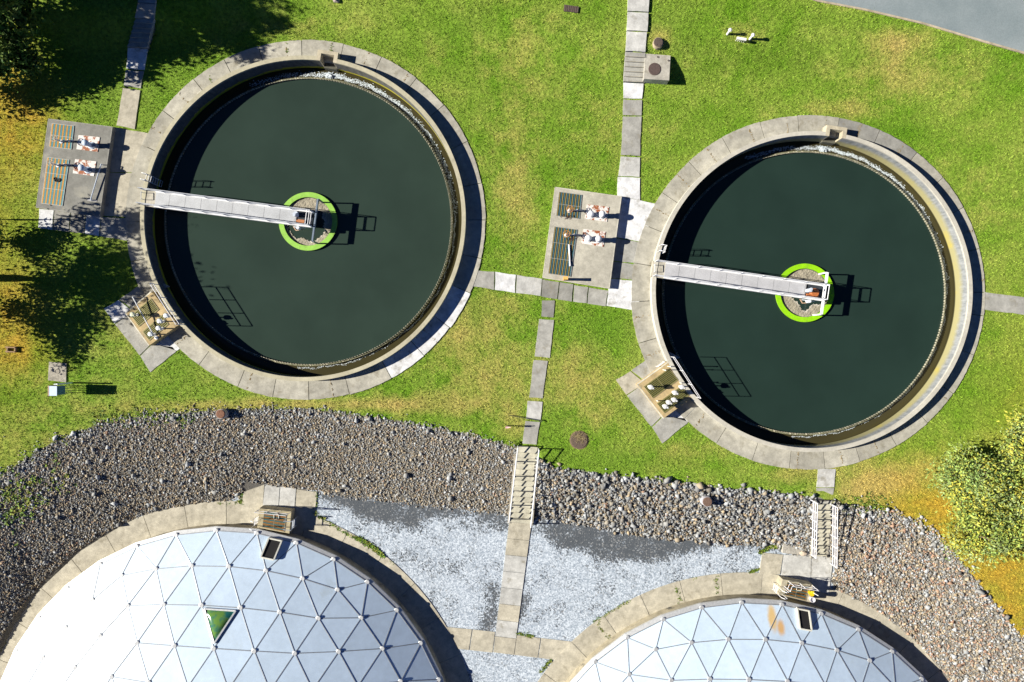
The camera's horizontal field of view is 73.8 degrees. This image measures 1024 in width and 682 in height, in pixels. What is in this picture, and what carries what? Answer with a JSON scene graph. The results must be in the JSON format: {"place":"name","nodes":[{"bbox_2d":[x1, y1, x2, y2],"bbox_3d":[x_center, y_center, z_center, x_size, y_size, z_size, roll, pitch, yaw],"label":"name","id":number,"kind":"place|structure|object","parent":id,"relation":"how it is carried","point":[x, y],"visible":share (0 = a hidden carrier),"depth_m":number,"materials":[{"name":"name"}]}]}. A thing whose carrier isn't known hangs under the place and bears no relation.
{"place":"outdoors","nodes":[
{"label":"outdoors","id":0,"kind":"place"},
{"bbox_2d":[38,127,147,240],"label":"path","id":1,"kind":"structure","parent":0,"point":[126,146],"depth_m":44.36,"materials":[{"name":"concrete"}]},
{"bbox_2d":[117,48,148,128],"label":"path","id":2,"kind":"structure","parent":0,"point":[130,98],"depth_m":44.34,"materials":[{"name":"concrete"}]},
{"bbox_2d":[104,284,178,371],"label":"path","id":3,"kind":"structure","parent":0,"point":[157,354],"depth_m":44.37,"materials":[{"name":"concrete"}]},
{"bbox_2d":[135,0,156,18],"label":"path","id":4,"kind":"structure","parent":0,"point":[145,9],"depth_m":43.45,"materials":[{"name":"concrete"}]},
{"bbox_2d":[0,501,469,681],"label":"path","id":5,"kind":"structure","parent":0,"point":[396,580],"depth_m":46.70,"materials":[{"name":"concrete"}]},
{"bbox_2d":[240,485,316,529],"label":"path","id":6,"kind":"structure","parent":0,"point":[255,499],"depth_m":46.68,"materials":[{"name":"concrete"}]},
{"bbox_2d":[257,505,294,532],"bbox_3d":[-15.999,12.088,46.330,2.200,1.060,1.504,6,90,0],"label":"access landing","id":7,"kind":"object","parent":6,"relation":"on","point":[267,521],"visible":0.9,"depth_m":45.88,"materials":[{"name":"concrete"}]},
{"bbox_2d":[250,515,261,529],"bbox_3d":[-17.096,12.188,45.780,0.462,1.840,0.585,8,90,0],"label":"access ladder","id":8,"kind":"object","parent":7,"relation":"attached to","point":[255,518],"visible":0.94,"depth_m":45.88,"materials":[{"name":"metal"}]},
{"bbox_2d":[254,509,290,515],"bbox_3d":[-15.919,11.397,45.370,2.101,1.019,0.038,6,90,0],"label":"guard rail","id":9,"kind":"object","parent":7,"relation":"on","point":[272,512],"visible":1,"depth_m":45.27,"materials":[{"name":"metal"}]},
{"bbox_2d":[283,516,297,530],"bbox_3d":[-14.943,12.277,45.971,0.532,1.458,0.647,5,90,0],"label":"access ladder","id":10,"kind":"object","parent":7,"relation":"attached to","point":[292,523],"visible":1,"depth_m":45.69,"materials":[{"name":"metal"}]},
{"bbox_2d":[125,40,485,399],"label":"path","id":11,"kind":"structure","parent":0,"point":[425,98],"depth_m":44.34,"materials":[{"name":"concrete"}]},
{"bbox_2d":[125,291,180,345],"bbox_3d":[-23.186,-1.391,44.208,2.329,0.984,2.808,-38,90,0],"label":"inlet box","id":12,"kind":"object","parent":11,"relation":"on","point":[151,307],"visible":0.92,"depth_m":43.75,"materials":[{"name":"concrete"}]},
{"bbox_2d":[129,312,138,316],"bbox_3d":[-23.977,-1.682,43.350,0.370,0.740,0.305,0,90,0],"label":"stem valve","id":13,"kind":"object","parent":12,"relation":"on","point":[132,314],"visible":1,"depth_m":43.04,"materials":[{"name":"paint"}]},
{"bbox_2d":[132,296,157,339],"bbox_3d":[-23.412,-1.497,43.833,0.239,1.035,3.079,-25,90,0],"label":"lifting pole","id":14,"kind":"object","parent":12,"relation":"on","point":[156,337],"visible":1,"depth_m":43.47,"materials":[{"name":"metal"}]},
{"bbox_2d":[156,326,163,330],"bbox_3d":[-22.355,-0.814,43.380,0.370,0.680,0.305,0,90,0],"label":"stem valve","id":15,"kind":"object","parent":12,"relation":"on","point":[158,328],"visible":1,"depth_m":43.10,"materials":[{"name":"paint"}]},
{"bbox_2d":[163,313,169,317],"bbox_3d":[-21.894,-1.611,43.400,0.370,0.640,0.305,0,90,0],"label":"stem valve","id":16,"kind":"object","parent":12,"relation":"on","point":[166,315],"visible":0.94,"depth_m":43.14,"materials":[{"name":"paint"}]},
{"bbox_2d":[447,627,572,659],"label":"path","id":17,"kind":"structure","parent":0,"point":[483,641],"depth_m":46.71,"materials":[{"name":"concrete"}]},
{"bbox_2d":[0,0,1023,681],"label":"lawn","id":18,"kind":"structure","parent":0,"point":[510,162],"depth_m":44.40,"materials":[{"name":"green plant"}]},
{"bbox_2d":[0,219,14,257],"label":"tree","id":19,"kind":"object","parent":18,"relation":"on","point":[3,240],"visible":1,"depth_m":43.34,"materials":[{"name":"green plant"}]},
{"bbox_2d":[5,346,16,352],"bbox_3d":[-32.500,0.550,44.270,0.623,0.280,0.403,0,90,0],"label":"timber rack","id":20,"kind":"object","parent":18,"relation":"on","point":[8,351],"visible":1,"depth_m":44.23,"materials":[{"name":"brown wood"}]},
{"bbox_2d":[0,0,51,22],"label":"tree","id":21,"kind":"object","parent":18,"relation":"on","point":[14,4],"visible":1,"depth_m":38.04,"materials":[{"name":"green plant"}]},
{"bbox_2d":[0,4,53,92],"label":"tree","id":22,"kind":"object","parent":18,"relation":"on","point":[13,53],"visible":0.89,"depth_m":41.99,"materials":[{"name":"green plant"}]},
{"bbox_2d":[0,0,54,55],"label":"tree","id":23,"kind":"object","parent":18,"relation":"on","point":[32,15],"visible":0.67,"depth_m":40.65,"materials":[{"name":"green plant"}]},
{"bbox_2d":[48,362,66,381],"bbox_3d":[-29.567,2.017,44.465,1.200,0.330,1.333,0,90,0],"label":"concrete pad","id":24,"kind":"object","parent":18,"relation":"on","point":[57,371],"visible":0.99,"depth_m":44.33,"materials":[{"name":"grey concrete"}]},
{"bbox_2d":[48,382,71,395],"bbox_3d":[-28.839,3.061,43.640,0.575,1.720,0.786,0,90,0],"label":"control cabinet","id":25,"kind":"object","parent":18,"relation":"on","point":[54,390],"visible":1,"depth_m":42.98,"materials":[{"name":"metal"}]},
{"bbox_2d":[36,118,114,216],"bbox_3d":[-28.247,-11.213,44.321,4.187,0.758,5.867,8,90,0],"label":"valve chamber","id":26,"kind":"object","parent":18,"relation":"on","point":[71,191],"visible":0.97,"depth_m":43.98,"materials":[{"name":"concrete"}]},
{"bbox_2d":[47,159,70,166],"bbox_3d":[-28.913,-11.302,43.581,1.132,0.737,0.460,0,90,0],"label":"handwheel valve","id":27,"kind":"object","parent":26,"relation":"on","point":[53,163],"visible":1,"depth_m":43.54,"materials":[{"name":"paint"}]},
{"bbox_2d":[51,135,74,143],"bbox_3d":[-28.685,-12.841,43.581,1.132,0.737,0.460,0,90,0],"label":"handwheel valve","id":28,"kind":"object","parent":26,"relation":"on","point":[57,139],"visible":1,"depth_m":43.58,"materials":[{"name":"paint"}]},
{"bbox_2d":[78,164,93,172],"bbox_3d":[-27.227,-11.009,43.538,0.646,0.815,0.440,0,90,0],"label":"pump","id":29,"kind":"object","parent":26,"relation":"on","point":[81,167],"visible":1,"depth_m":43.50,"materials":[{"name":"paint"}]},
{"bbox_2d":[82,139,96,148],"bbox_3d":[-26.986,-12.592,43.538,0.646,0.815,0.440,0,90,0],"label":"pump","id":30,"kind":"object","parent":26,"relation":"on","point":[90,145],"visible":1,"depth_m":43.51,"materials":[{"name":"paint"}]},
{"bbox_2d":[87,164,102,201],"bbox_3d":[-26.861,-10.216,43.852,0.626,0.255,2.471,11,90,0],"label":"davit pole","id":31,"kind":"object","parent":26,"relation":"on","point":[90,199],"visible":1,"depth_m":43.78,"materials":[{"name":"metal"}]},
{"bbox_2d":[127,18,155,49],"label":"stairs","id":32,"kind":"structure","parent":18,"relation":"on","point":[142,32],"depth_m":43.93,"materials":[{"name":"concrete"}]},
{"bbox_2d":[216,408,228,418],"bbox_3d":[-18.796,4.707,44.367,0.661,0.877,0.661,0,90,0],"label":"manhole","id":33,"kind":"object","parent":18,"relation":"on","point":[222,413],"visible":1,"depth_m":43.94,"materials":[{"name":"metal"}]},
{"bbox_2d":[140,49,465,380],"bbox_3d":[-13.420,-8.068,45.205,20.900,4.391,21.296,0,90,0],"label":"settling tank","id":34,"kind":"object","parent":18,"relation":"on","point":[189,113],"visible":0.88,"depth_m":44.13,"materials":[{"name":"concrete"}]},
{"bbox_2d":[149,283,183,324],"bbox_3d":[-21.890,-2.331,43.237,0.052,1.026,3.101,-33,90,0],"label":"guard rail","id":35,"kind":"object","parent":34,"relation":"on","point":[165,303],"visible":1,"depth_m":43.17,"materials":[{"name":"metal"}]},
{"bbox_2d":[136,187,314,230],"bbox_3d":[-18.253,-8.346,44.124,11.041,2.572,1.340,7,90,0],"label":"footbridge","id":36,"kind":"object","parent":34,"relation":"on","point":[232,208],"visible":1,"depth_m":43.76,"materials":[{"name":"metal"}]},
{"bbox_2d":[166,79,450,364],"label":"water","id":37,"kind":"structure","parent":34,"relation":"in","point":[366,164],"depth_m":45.01,"materials":[{"name":"green liquid"}]},
{"bbox_2d":[279,192,336,250],"bbox_3d":[-13.420,-7.870,45.330,3.850,0.960,3.850,0,90,0],"label":"feedwell","id":38,"kind":"object","parent":37,"relation":"in","point":[289,203],"visible":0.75,"depth_m":44.85,"materials":[{"name":"green paint"}]},
{"bbox_2d":[311,199,322,243],"bbox_3d":[-12.627,-7.767,44.395,0.101,1.430,2.821,7,90,0],"label":"skimmer frame","id":39,"kind":"object","parent":38,"relation":"on","point":[315,219],"visible":1,"depth_m":43.68,"materials":[{"name":"paint"}]},
{"bbox_2d":[285,198,331,245],"bbox_3d":[-13.425,-7.865,44.980,3.150,0.084,3.150,0,90,0],"label":"scum","id":40,"kind":"object","parent":37,"relation":"on","point":[307,203],"visible":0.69,"depth_m":44.98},
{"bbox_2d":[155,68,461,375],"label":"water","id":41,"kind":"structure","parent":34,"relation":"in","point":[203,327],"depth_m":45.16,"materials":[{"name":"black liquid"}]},
{"bbox_2d":[249,70,457,368],"bbox_3d":[-9.720,-8.640,45.073,12.312,0.164,19.804,-10,90,0],"label":"foam","id":42,"kind":"object","parent":41,"relation":"on","point":[329,75],"visible":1,"depth_m":45.13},
{"bbox_2d":[0,45,891,672],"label":"weeds","id":43,"kind":"object","parent":18,"relation":"on","point":[356,537],"visible":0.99,"depth_m":44.91,"materials":[{"name":"green plant"}]},
{"bbox_2d":[109,488,871,681],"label":"gravel","id":44,"kind":"structure","parent":18,"relation":"on","point":[579,579],"depth_m":46.74,"materials":[{"name":"grey gravel"}]},
{"bbox_2d":[0,401,1023,681],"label":"loose stones","id":45,"kind":"object","parent":18,"relation":"on","point":[784,519],"visible":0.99,"depth_m":45.38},
{"bbox_2d":[0,524,445,681],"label":"domed tank","id":46,"kind":"object","parent":45,"relation":"on","point":[225,603],"visible":1,"depth_m":44.42,"materials":[{"name":"metal"}]},
{"bbox_2d":[565,594,927,681],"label":"domed tank","id":47,"kind":"object","parent":45,"relation":"on","point":[744,638],"visible":1,"depth_m":45.01,"materials":[{"name":"metal"}]},
{"bbox_2d":[508,447,516,523],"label":"stair curb","id":48,"kind":"structure","parent":18,"relation":"on","point":[512,483],"depth_m":45.42,"materials":[{"name":"concrete"}]},
{"bbox_2d":[509,446,517,522],"bbox_3d":[0.093,9.491,44.993,0.072,3.133,5.413,6,90,0],"label":"stair rail","id":49,"kind":"object","parent":48,"relation":"on","point":[513,484],"visible":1,"depth_m":44.53,"materials":[{"name":"metal"}]},
{"bbox_2d":[510,445,537,523],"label":"stairs","id":50,"kind":"structure","parent":18,"relation":"on","point":[522,503],"depth_m":45.38,"materials":[{"name":"concrete"}]},
{"bbox_2d":[532,450,537,525],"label":"stair curb","id":51,"kind":"structure","parent":18,"relation":"on","point":[534,499],"depth_m":46.02,"materials":[{"name":"concrete"}]},
{"bbox_2d":[530,448,539,527],"bbox_3d":[1.498,9.744,44.993,0.072,3.134,5.582,5,90,0],"label":"stair rail","id":52,"kind":"object","parent":51,"relation":"on","point":[534,488],"visible":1,"depth_m":44.61,"materials":[{"name":"metal"}]},
{"bbox_2d":[564,5,578,12],"bbox_3d":[3.756,-21.120,43.521,0.952,0.338,0.420,8,90,0],"label":"drain grate","id":53,"kind":"object","parent":18,"relation":"on","point":[570,8],"visible":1,"depth_m":43.36,"materials":[{"name":"metal"}]},
{"bbox_2d":[570,431,587,448],"bbox_3d":[4.364,6.446,44.507,1.298,0.387,1.298,0,90,0],"label":"manhole","id":54,"kind":"object","parent":18,"relation":"on","point":[577,445],"visible":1,"depth_m":44.32,"materials":[{"name":"metal"}]},
{"bbox_2d":[573,430,586,443],"bbox_3d":[4.560,6.333,44.300,1.388,0.012,0.851,25,90,0],"label":"straw","id":55,"kind":"object","parent":54,"relation":"on","point":[578,437],"visible":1,"depth_m":44.29,"materials":[{"name":"brown plant"}]},
{"bbox_2d":[542,187,621,288],"bbox_3d":[4.532,-6.661,44.331,4.399,0.738,6.027,8,90,0],"label":"valve chamber","id":56,"kind":"object","parent":18,"relation":"on","point":[591,263],"visible":0.97,"depth_m":44.00,"materials":[{"name":"concrete"}]},
{"bbox_2d":[568,245,570,265],"bbox_3d":[3.712,-5.515,43.915,0.116,0.110,1.386,-3,90,0],"label":"plastic pipe","id":57,"kind":"object","parent":56,"relation":"on","point":[569,256],"visible":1,"depth_m":43.88,"materials":[{"name":"paint"}]},
{"bbox_2d":[563,230,579,236],"bbox_3d":[3.803,-6.796,43.601,1.132,0.737,0.460,0,90,0],"label":"handwheel valve","id":58,"kind":"object","parent":56,"relation":"on","point":[565,235],"visible":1,"depth_m":43.29,"materials":[{"name":"paint"}]},
{"bbox_2d":[566,205,582,212],"bbox_3d":[4.014,-8.376,43.601,1.132,0.737,0.460,0,90,0],"label":"handwheel valve","id":59,"kind":"object","parent":56,"relation":"on","point":[569,210],"visible":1,"depth_m":43.75,"materials":[{"name":"paint"}]},
{"bbox_2d":[584,235,594,241],"bbox_3d":[4.988,-6.581,43.718,0.646,0.495,0.440,0,90,0],"label":"pump","id":60,"kind":"object","parent":56,"relation":"on","point":[588,238],"visible":1,"depth_m":43.54,"materials":[{"name":"paint"}]},
{"bbox_2d":[587,211,596,217],"bbox_3d":[5.154,-8.139,43.718,0.646,0.495,0.440,0,90,0],"label":"pump","id":61,"kind":"object","parent":56,"relation":"on","point":[590,214],"visible":1,"depth_m":43.55,"materials":[{"name":"paint"}]},
{"bbox_2d":[594,235,603,242],"bbox_3d":[5.606,-6.515,43.557,0.646,0.815,0.440,0,90,0],"label":"pump","id":62,"kind":"object","parent":56,"relation":"on","point":[598,238],"visible":1,"depth_m":43.24,"materials":[{"name":"paint"}]},
{"bbox_2d":[598,211,607,218],"bbox_3d":[5.837,-8.074,43.557,0.646,0.815,0.440,0,90,0],"label":"pump","id":63,"kind":"object","parent":56,"relation":"on","point":[602,214],"visible":1,"depth_m":43.25,"materials":[{"name":"paint"}]},
{"bbox_2d":[623,52,645,82],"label":"stairs","id":64,"kind":"structure","parent":18,"relation":"on","point":[634,62],"depth_m":43.95,"materials":[{"name":"concrete"}]},
{"bbox_2d":[642,54,669,84],"bbox_3d":[9.291,-17.542,44.088,1.643,0.933,1.623,4,90,0],"label":"junction box","id":65,"kind":"object","parent":18,"relation":"on","point":[656,69],"visible":1,"depth_m":43.66,"materials":[{"name":"concrete"}]},
{"bbox_2d":[652,37,662,49],"bbox_3d":[9.294,-18.962,43.543,0.684,0.577,0.684,0,90,0],"label":"manhole","id":66,"kind":"object","parent":18,"relation":"on","point":[657,43],"visible":1,"depth_m":43.27,"materials":[{"name":"concrete"}]},
{"bbox_2d":[699,495,712,506],"bbox_3d":[12.693,10.444,44.741,0.708,0.977,0.708,0,90,0],"label":"manhole","id":67,"kind":"object","parent":18,"relation":"on","point":[705,500],"visible":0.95,"depth_m":44.27,"materials":[{"name":"concrete"}]},
{"bbox_2d":[735,37,746,42],"bbox_3d":[14.520,-19.110,43.351,0.600,0.520,0.160,10,90,0],"label":"pipe rack","id":68,"kind":"object","parent":18,"relation":"on","point":[741,39],"visible":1,"depth_m":43.09,"materials":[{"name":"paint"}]},
{"bbox_2d":[781,543,810,555],"bbox_3d":[19.452,14.007,46.710,1.938,0.500,1.078,6,90,0],"label":"broken slab","id":69,"kind":"object","parent":18,"relation":"on","point":[788,549],"depth_m":46.46,"materials":[{"name":"concrete"}]},
{"bbox_2d":[799,551,806,555],"bbox_3d":[19.800,14.466,46.392,0.478,0.226,0.336,0,90,0],"label":"boulder","id":70,"kind":"object","parent":69,"relation":"on","point":[802,553],"visible":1,"depth_m":46.31,"materials":[{"name":"stone"}]},
{"bbox_2d":[641,125,972,451],"bbox_3d":[19.260,-3.369,45.205,20.600,4.391,20.998,0,90,0],"label":"settling tank","id":71,"kind":"object","parent":18,"relation":"on","point":[922,186],"visible":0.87,"depth_m":44.16,"materials":[{"name":"concrete"}]},
{"bbox_2d":[673,357,700,398],"bbox_3d":[11.017,2.304,43.239,0.044,1.022,3.103,-33,90,0],"label":"guard rail","id":72,"kind":"object","parent":71,"relation":"on","point":[682,370],"visible":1,"depth_m":42.98,"materials":[{"name":"metal"}]},
{"bbox_2d":[650,260,829,303],"bbox_3d":[14.434,-3.714,44.124,11.041,2.572,1.340,8,90,0],"label":"footbridge","id":73,"kind":"object","parent":71,"relation":"on","point":[739,280],"visible":1,"depth_m":43.76,"materials":[{"name":"metal"}]},
{"bbox_2d":[663,152,943,433],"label":"water","id":74,"kind":"structure","parent":71,"relation":"in","point":[861,349],"depth_m":45.01,"materials":[{"name":"green liquid"}]},
{"bbox_2d":[775,264,833,321],"bbox_3d":[19.260,-3.170,45.330,3.850,0.960,3.850,0,90,0],"label":"feedwell","id":75,"kind":"object","parent":74,"relation":"in","point":[780,304],"visible":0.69,"depth_m":44.85,"materials":[{"name":"green paint"}]},
{"bbox_2d":[812,272,828,315],"bbox_3d":[20.052,-3.056,44.395,0.102,1.430,2.822,8,90,0],"label":"skimmer frame","id":76,"kind":"object","parent":75,"relation":"on","point":[823,301],"visible":0.98,"depth_m":43.73,"materials":[{"name":"paint"}]},
{"bbox_2d":[781,269,827,316],"bbox_3d":[19.255,-3.165,44.981,3.150,0.077,3.150,0,90,0],"label":"scum","id":77,"kind":"object","parent":74,"relation":"on","point":[791,305],"visible":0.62,"depth_m":44.98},
{"bbox_2d":[745,145,949,437],"bbox_3d":[22.894,-3.898,45.070,12.090,0.170,19.388,-10,90,0],"label":"foam","id":78,"kind":"object","parent":74,"relation":"on","point":[823,148],"visible":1,"depth_m":45.14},
{"bbox_2d":[656,142,953,444],"bbox_3d":[19.260,-3.170,45.310,20.120,0.300,20.117,0,90,0],"label":"weir","id":79,"kind":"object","parent":71,"relation":"in","point":[707,181],"depth_m":45.16,"materials":[{"name":"black concrete"}]},
{"bbox_2d":[810,504,814,558],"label":"stair curb","id":80,"kind":"structure","parent":18,"relation":"on","point":[811,557],"depth_m":45.67,"materials":[{"name":"concrete"}]},
{"bbox_2d":[810,500,817,558],"bbox_3d":[19.911,12.451,45.014,0.072,3.292,4.382,-12,90,0],"label":"stair rail","id":81,"kind":"object","parent":80,"relation":"on","point":[814,522],"visible":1,"depth_m":44.78,"materials":[{"name":"metal"}]},
{"bbox_2d":[813,504,833,555],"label":"stairs","id":82,"kind":"structure","parent":18,"relation":"on","point":[825,511],"depth_m":45.28,"materials":[{"name":"concrete"}]},
{"bbox_2d":[830,503,837,567],"bbox_3d":[21.250,12.908,45.014,0.072,3.292,4.793,-13,90,0],"label":"stair rail","id":83,"kind":"object","parent":82,"relation":"on","point":[834,557],"visible":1,"depth_m":44.95,"materials":[{"name":"metal"}]},
{"bbox_2d":[826,504,834,557],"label":"stair curb","id":84,"kind":"structure","parent":18,"relation":"on","point":[827,554],"depth_m":46.09,"materials":[{"name":"concrete"}]},
{"bbox_2d":[813,0,1023,53],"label":"kerb","id":85,"kind":"structure","parent":18,"relation":"on","point":[932,26],"depth_m":43.37,"materials":[{"name":"concrete"}]},
{"bbox_2d":[920,433,1023,530],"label":"tree","id":86,"kind":"object","parent":18,"relation":"on","point":[980,489],"visible":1,"depth_m":42.02,"materials":[{"name":"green plant"}]},
{"bbox_2d":[939,496,1023,572],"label":"tree","id":87,"kind":"object","parent":18,"relation":"on","point":[999,534],"visible":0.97,"depth_m":42.14,"materials":[{"name":"green plant"}]},
{"bbox_2d":[986,429,1023,538],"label":"tree","id":88,"kind":"object","parent":18,"relation":"on","point":[1014,458],"visible":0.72,"depth_m":41.76,"materials":[{"name":"green plant"}]},
{"bbox_2d":[990,403,1023,462],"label":"tree","id":89,"kind":"object","parent":18,"relation":"on","point":[1019,426],"visible":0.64,"depth_m":43.14,"materials":[{"name":"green plant"}]},
{"bbox_2d":[493,523,530,654],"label":"path","id":90,"kind":"structure","parent":0,"point":[509,604],"depth_m":46.69,"materials":[{"name":"concrete"}]},
{"bbox_2d":[522,300,554,443],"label":"path","id":91,"kind":"structure","parent":0,"point":[542,349],"depth_m":44.35,"materials":[{"name":"concrete"}]},
{"bbox_2d":[473,271,607,305],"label":"path","id":92,"kind":"structure","parent":0,"point":[506,282],"depth_m":44.35,"materials":[{"name":"concrete"}]},
{"bbox_2d":[160,49,984,469],"bbox_3d":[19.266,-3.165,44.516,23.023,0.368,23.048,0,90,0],"label":"path","id":93,"kind":"structure","parent":0,"point":[704,160],"depth_m":44.34,"materials":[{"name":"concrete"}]},
{"bbox_2d":[636,361,691,417],"bbox_3d":[9.876,3.140,44.208,2.640,0.984,2.792,-36,90,0],"label":"inlet box","id":94,"kind":"object","parent":93,"relation":"on","point":[665,384],"visible":0.89,"depth_m":43.75,"materials":[{"name":"concrete"}]},
{"bbox_2d":[617,83,642,199],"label":"path","id":95,"kind":"structure","parent":0,"point":[628,187],"depth_m":44.34,"materials":[{"name":"concrete"}]},
{"bbox_2d":[606,197,654,309],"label":"path","id":96,"kind":"structure","parent":0,"point":[634,214],"depth_m":44.36,"materials":[{"name":"concrete"}]},
{"bbox_2d":[625,0,648,52],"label":"path","id":97,"kind":"structure","parent":0,"point":[637,20],"depth_m":43.31,"materials":[{"name":"concrete"}]},
{"bbox_2d":[616,351,696,442],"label":"path","id":98,"kind":"structure","parent":0,"point":[666,428],"depth_m":44.37,"materials":[{"name":"concrete"}]},
{"bbox_2d":[538,572,949,681],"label":"path","id":99,"kind":"structure","parent":0,"point":[571,657],"depth_m":46.70,"materials":[{"name":"concrete"}]},
{"bbox_2d":[759,553,831,593],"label":"path","id":100,"kind":"structure","parent":0,"point":[816,573],"depth_m":46.68,"materials":[{"name":"concrete"}]},
{"bbox_2d":[774,575,812,601],"bbox_3d":[19.152,16.753,46.330,2.197,1.060,1.179,14,90,0],"label":"access landing","id":101,"kind":"object","parent":100,"relation":"on","point":[796,592],"visible":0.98,"depth_m":45.88,"materials":[{"name":"concrete"}]},
{"bbox_2d":[771,582,788,598],"bbox_3d":[18.029,16.776,45.780,0.460,1.840,0.476,14,90,0],"label":"access ladder","id":102,"kind":"object","parent":101,"relation":"attached to","point":[777,589],"visible":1,"depth_m":45.88,"materials":[{"name":"metal"}]},
{"bbox_2d":[784,581,818,591],"bbox_3d":[19.262,16.317,45.370,1.926,1.019,0.386,0,90,0],"label":"guard rail","id":103,"kind":"object","parent":101,"relation":"on","point":[800,587],"visible":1,"depth_m":45.24,"materials":[{"name":"metal"}]},
{"bbox_2d":[809,596,815,602],"bbox_3d":[20.096,17.302,45.709,0.380,0.341,0.380,0,90,0],"label":"white pail","id":104,"kind":"object","parent":101,"relation":"on","point":[812,599],"visible":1,"depth_m":45.65,"materials":[{"name":"paint"}]},
{"bbox_2d":[808,590,818,596],"bbox_3d":[20.108,16.868,45.589,0.530,0.583,0.382,0,90,0],"label":"mop bucket","id":105,"kind":"object","parent":101,"relation":"on","point":[811,593],"visible":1,"depth_m":45.53,"materials":[{"name":"paint"}]},
{"bbox_2d":[816,469,835,503],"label":"path","id":106,"kind":"structure","parent":0,"point":[826,477],"depth_m":44.35,"materials":[{"name":"concrete"}]},
{"bbox_2d":[823,0,1023,51],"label":"road","id":107,"kind":"structure","parent":0,"point":[1000,22],"depth_m":43.38,"materials":[{"name":"grey asphalt"}]},
{"bbox_2d":[984,292,1023,314],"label":"path","id":108,"kind":"structure","parent":0,"point":[1004,303],"depth_m":44.35,"materials":[{"name":"concrete"}]}
]}

